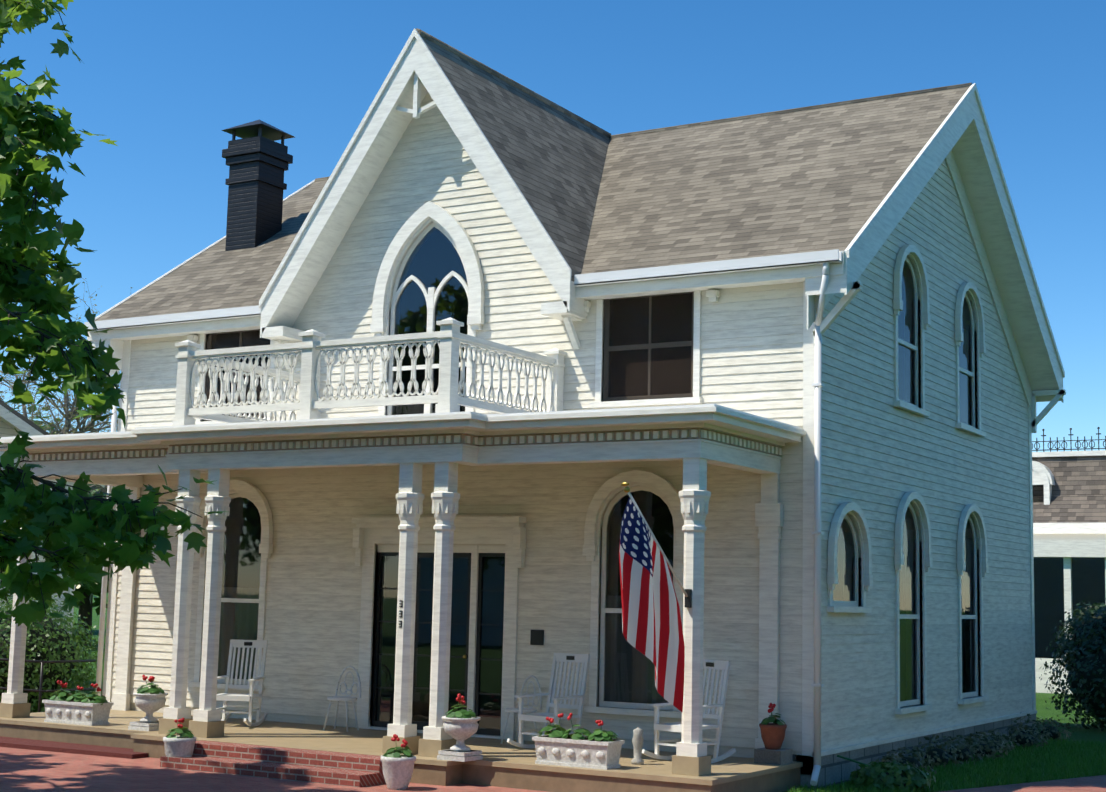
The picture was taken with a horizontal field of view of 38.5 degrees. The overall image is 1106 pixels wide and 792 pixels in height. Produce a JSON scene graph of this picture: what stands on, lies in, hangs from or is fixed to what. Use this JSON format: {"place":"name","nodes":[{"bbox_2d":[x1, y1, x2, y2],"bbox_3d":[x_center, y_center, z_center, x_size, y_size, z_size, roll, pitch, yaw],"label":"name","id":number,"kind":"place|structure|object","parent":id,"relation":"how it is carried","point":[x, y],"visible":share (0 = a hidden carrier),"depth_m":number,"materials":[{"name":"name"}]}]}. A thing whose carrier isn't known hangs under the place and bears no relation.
{"place":"outdoors","nodes":[
{"label":"outdoors","id":0,"kind":"place"},
{"bbox_2d":[0,400,104,688],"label":"neighbour house","id":1,"kind":"structure","parent":0,"point":[12,420],"depth_m":32.70,"materials":[{"name":"white wood"}]},
{"bbox_2d":[0,0,226,632],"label":"tree","id":2,"kind":"object","parent":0,"point":[28,289],"depth_m":9.72,"materials":[{"name":"green plant"}]},
{"bbox_2d":[95,28,971,320],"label":"roof shingles","id":3,"kind":"object","parent":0,"point":[809,178],"visible":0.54,"depth_m":23.30,"materials":[{"name":"grey"}]},
{"bbox_2d":[221,120,294,250],"bbox_3d":[-5.213,-3.277,27.744,0.920,3.220,0.920,-3,-8,31],"label":"chimney","id":4,"kind":"object","parent":3,"relation":"on","point":[258,158],"visible":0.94,"depth_m":27.52,"materials":[{"name":"black brick"}]},
{"bbox_2d":[0,0,1105,588],"label":"sky","id":5,"kind":"structure","parent":0,"point":[162,80],"materials":[{"name":"blue"}]},
{"bbox_2d":[30,593,1105,791],"bbox_3d":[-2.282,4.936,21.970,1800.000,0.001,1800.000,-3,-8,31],"label":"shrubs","id":6,"kind":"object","parent":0,"point":[1080,732],"depth_m":33.37,"materials":[{"name":"green plant"}]},
{"bbox_2d":[0,658,95,711],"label":"fence","id":7,"kind":"object","parent":6,"relation":"on","point":[40,691],"visible":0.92,"depth_m":24.85,"materials":[{"name":"wood"}]},
{"bbox_2d":[0,593,104,712],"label":"round bush","id":8,"kind":"object","parent":6,"relation":"on","point":[55,642],"visible":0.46,"depth_m":26.23,"materials":[{"name":"green plant"}]},
{"bbox_2d":[13,398,113,615],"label":"trees","id":9,"kind":"object","parent":6,"relation":"on","point":[97,587],"depth_m":57.22,"materials":[{"name":"green plant"}]},
{"bbox_2d":[0,278,131,497],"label":"bare tree","id":10,"kind":"object","parent":6,"relation":"on","point":[67,411],"depth_m":48.02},
{"bbox_2d":[76,592,92,646],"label":"trunks","id":11,"kind":"object","parent":6,"relation":"on","point":[86,607],"depth_m":58.94,"materials":[{"name":"brown wood"}]},
{"bbox_2d":[0,709,802,791],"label":"porch floor","id":12,"kind":"structure","parent":6,"relation":"on","point":[505,763],"depth_m":18.61,"materials":[{"name":"paint"}]},
{"bbox_2d":[0,458,783,776],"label":"porch columns","id":13,"kind":"structure","parent":12,"relation":"on","point":[690,758],"depth_m":19.15,"materials":[{"name":"white wood"}]},
{"bbox_2d":[0,404,805,487],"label":"porch entablature","id":14,"kind":"structure","parent":13,"relation":"on","point":[717,435],"depth_m":19.06,"materials":[{"name":"white wood"}]},
{"bbox_2d":[172,317,566,425],"bbox_3d":[-2.445,-0.107,21.196,4.500,1.200,2.740,-3,-8,31],"label":"balcony balustrade","id":15,"kind":"object","parent":14,"relation":"on","point":[312,347],"visible":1,"depth_m":20.13,"materials":[{"name":"paint"}]},
{"bbox_2d":[187,290,719,666],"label":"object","id":16,"kind":"object","parent":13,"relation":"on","point":[536,637],"visible":0.73,"depth_m":20.92,"materials":[{"name":"paint"}]},
{"bbox_2d":[621,482,691,607],"bbox_3d":[1.113,1.614,17.023,0.254,1.291,1.249,-3,-8,31],"label":"flag pole","id":17,"kind":"object","parent":13,"relation":"attached to","point":[688,597],"visible":1,"depth_m":17.11,"materials":[{"name":"white metal"}]},
{"bbox_2d":[619,497,684,711],"bbox_3d":[1.033,2.216,16.813,0.308,2.280,1.065,-3,-8,31],"label":"us flag","id":18,"kind":"object","parent":17,"relation":"attached to","point":[652,630],"visible":1,"depth_m":16.75,"materials":[{"name":"multicoloured fabric"}]},
{"bbox_2d":[216,639,735,762],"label":"porch chairs","id":19,"kind":"object","parent":12,"relation":"on","point":[584,660],"visible":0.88,"depth_m":20.11,"materials":[{"name":"white paint"}]},
{"bbox_2d":[0,747,1105,791],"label":"brick patio pavers","id":20,"kind":"object","parent":6,"relation":"on","point":[24,770],"visible":0.4,"depth_m":18.20,"materials":[{"name":"red brick"}]},
{"bbox_2d":[0,736,147,758],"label":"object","id":21,"kind":"object","parent":20,"relation":"on","point":[54,746],"visible":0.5,"depth_m":20.90,"materials":[{"name":"red brick"}]},
{"bbox_2d":[160,740,385,786],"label":"brick steps","id":22,"kind":"structure","parent":20,"relation":"on","point":[328,767],"depth_m":18.61,"materials":[{"name":"red brick"}]},
{"bbox_2d":[42,692,792,789],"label":"planters","id":23,"kind":"object","parent":20,"relation":"on","point":[585,752],"visible":0.88,"depth_m":18.20,"materials":[{"name":"white stone"}]},
{"bbox_2d":[50,675,784,757],"bbox_3d":[-2.460,3.975,19.951,10.240,0.709,3.430,-3,-8,31],"label":"geranium","id":24,"kind":"object","parent":23,"relation":"in","point":[557,732],"depth_m":18.39,"materials":[{"name":"plant"}]},
{"bbox_2d":[111,706,1036,787],"bbox_3d":[0.689,5.534,26.212,11.855,0.825,10.460,-3,-8,31],"label":"foundation","id":25,"kind":"object","parent":6,"relation":"on","point":[835,768],"visible":0.28,"depth_m":20.85,"materials":[{"name":"stone"}]},
{"bbox_2d":[115,223,821,757],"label":"front wall","id":26,"kind":"structure","parent":25,"relation":"on","point":[647,745],"depth_m":22.39,"materials":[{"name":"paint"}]},
{"bbox_2d":[102,201,1035,755],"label":"house trim","id":27,"kind":"structure","parent":25,"relation":"on","point":[476,539],"depth_m":22.06,"materials":[{"name":"white wood"}]},
{"bbox_2d":[203,292,693,420],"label":"windows","id":28,"kind":"structure","parent":27,"relation":"attached to","point":[648,346],"depth_m":20.71,"materials":[{"name":"black glass"}]},
{"bbox_2d":[110,92,802,751],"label":"clapboards","id":29,"kind":"object","parent":27,"relation":"attached to","point":[752,350],"visible":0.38,"depth_m":21.81,"materials":[{"name":"paint"}]},
{"bbox_2d":[84,249,841,785],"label":"gutters and downspouts","id":30,"kind":"object","parent":27,"relation":"attached to","point":[826,259],"visible":0.85,"depth_m":19.55,"materials":[{"name":"white metal"}]},
{"bbox_2d":[87,28,1065,432],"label":"roof bargeboards","id":31,"kind":"object","parent":27,"relation":"attached to","point":[961,142],"visible":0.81,"depth_m":23.07,"materials":[{"name":"white wood"}]},
{"bbox_2d":[218,227,975,729],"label":"windows","id":32,"kind":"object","parent":27,"relation":"in","point":[630,669],"visible":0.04,"depth_m":22.30,"materials":[{"name":"glass"}]},
{"bbox_2d":[821,159,1032,750],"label":"clapboards","id":33,"kind":"object","parent":27,"relation":"attached to","point":[881,455],"visible":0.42,"depth_m":23.16,"materials":[{"name":"paint"}]},
{"bbox_2d":[796,256,1025,774],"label":"side wall","id":34,"kind":"structure","parent":25,"relation":"on","point":[798,753],"depth_m":22.70,"materials":[{"name":"paint"}]},
{"bbox_2d":[837,755,928,784],"bbox_3d":[4.058,4.534,19.197,1.079,0.341,0.635,5,-8,-25],"label":"garden hose","id":35,"kind":"object","parent":6,"relation":"on","point":[849,759],"visible":0.02,"depth_m":19.23,"materials":[{"name":"green rubber"}]},
{"bbox_2d":[849,760,935,791],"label":"green plant clump","id":36,"kind":"object","parent":6,"relation":"on","point":[874,774],"visible":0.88,"depth_m":18.66,"materials":[{"name":"green plant"}]},
{"bbox_2d":[786,737,1105,791],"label":"lawn grass","id":37,"kind":"structure","parent":6,"relation":"on","point":[1059,761],"depth_m":21.15,"materials":[{"name":"green plant"}]},
{"bbox_2d":[871,714,1073,774],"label":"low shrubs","id":38,"kind":"object","parent":6,"relation":"on","point":[986,745],"visible":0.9,"depth_m":22.66,"materials":[{"name":"green plant"}]},
{"bbox_2d":[1032,427,1105,693],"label":"neighboring building","id":39,"kind":"structure","parent":6,"relation":"on","point":[1069,517],"depth_m":43.07,"materials":[{"name":"white wood"}]},
{"bbox_2d":[1039,598,1105,730],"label":"dark shrub","id":40,"kind":"object","parent":6,"relation":"on","point":[1083,650],"visible":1,"depth_m":29.24,"materials":[{"name":"green plant"}]}
]}

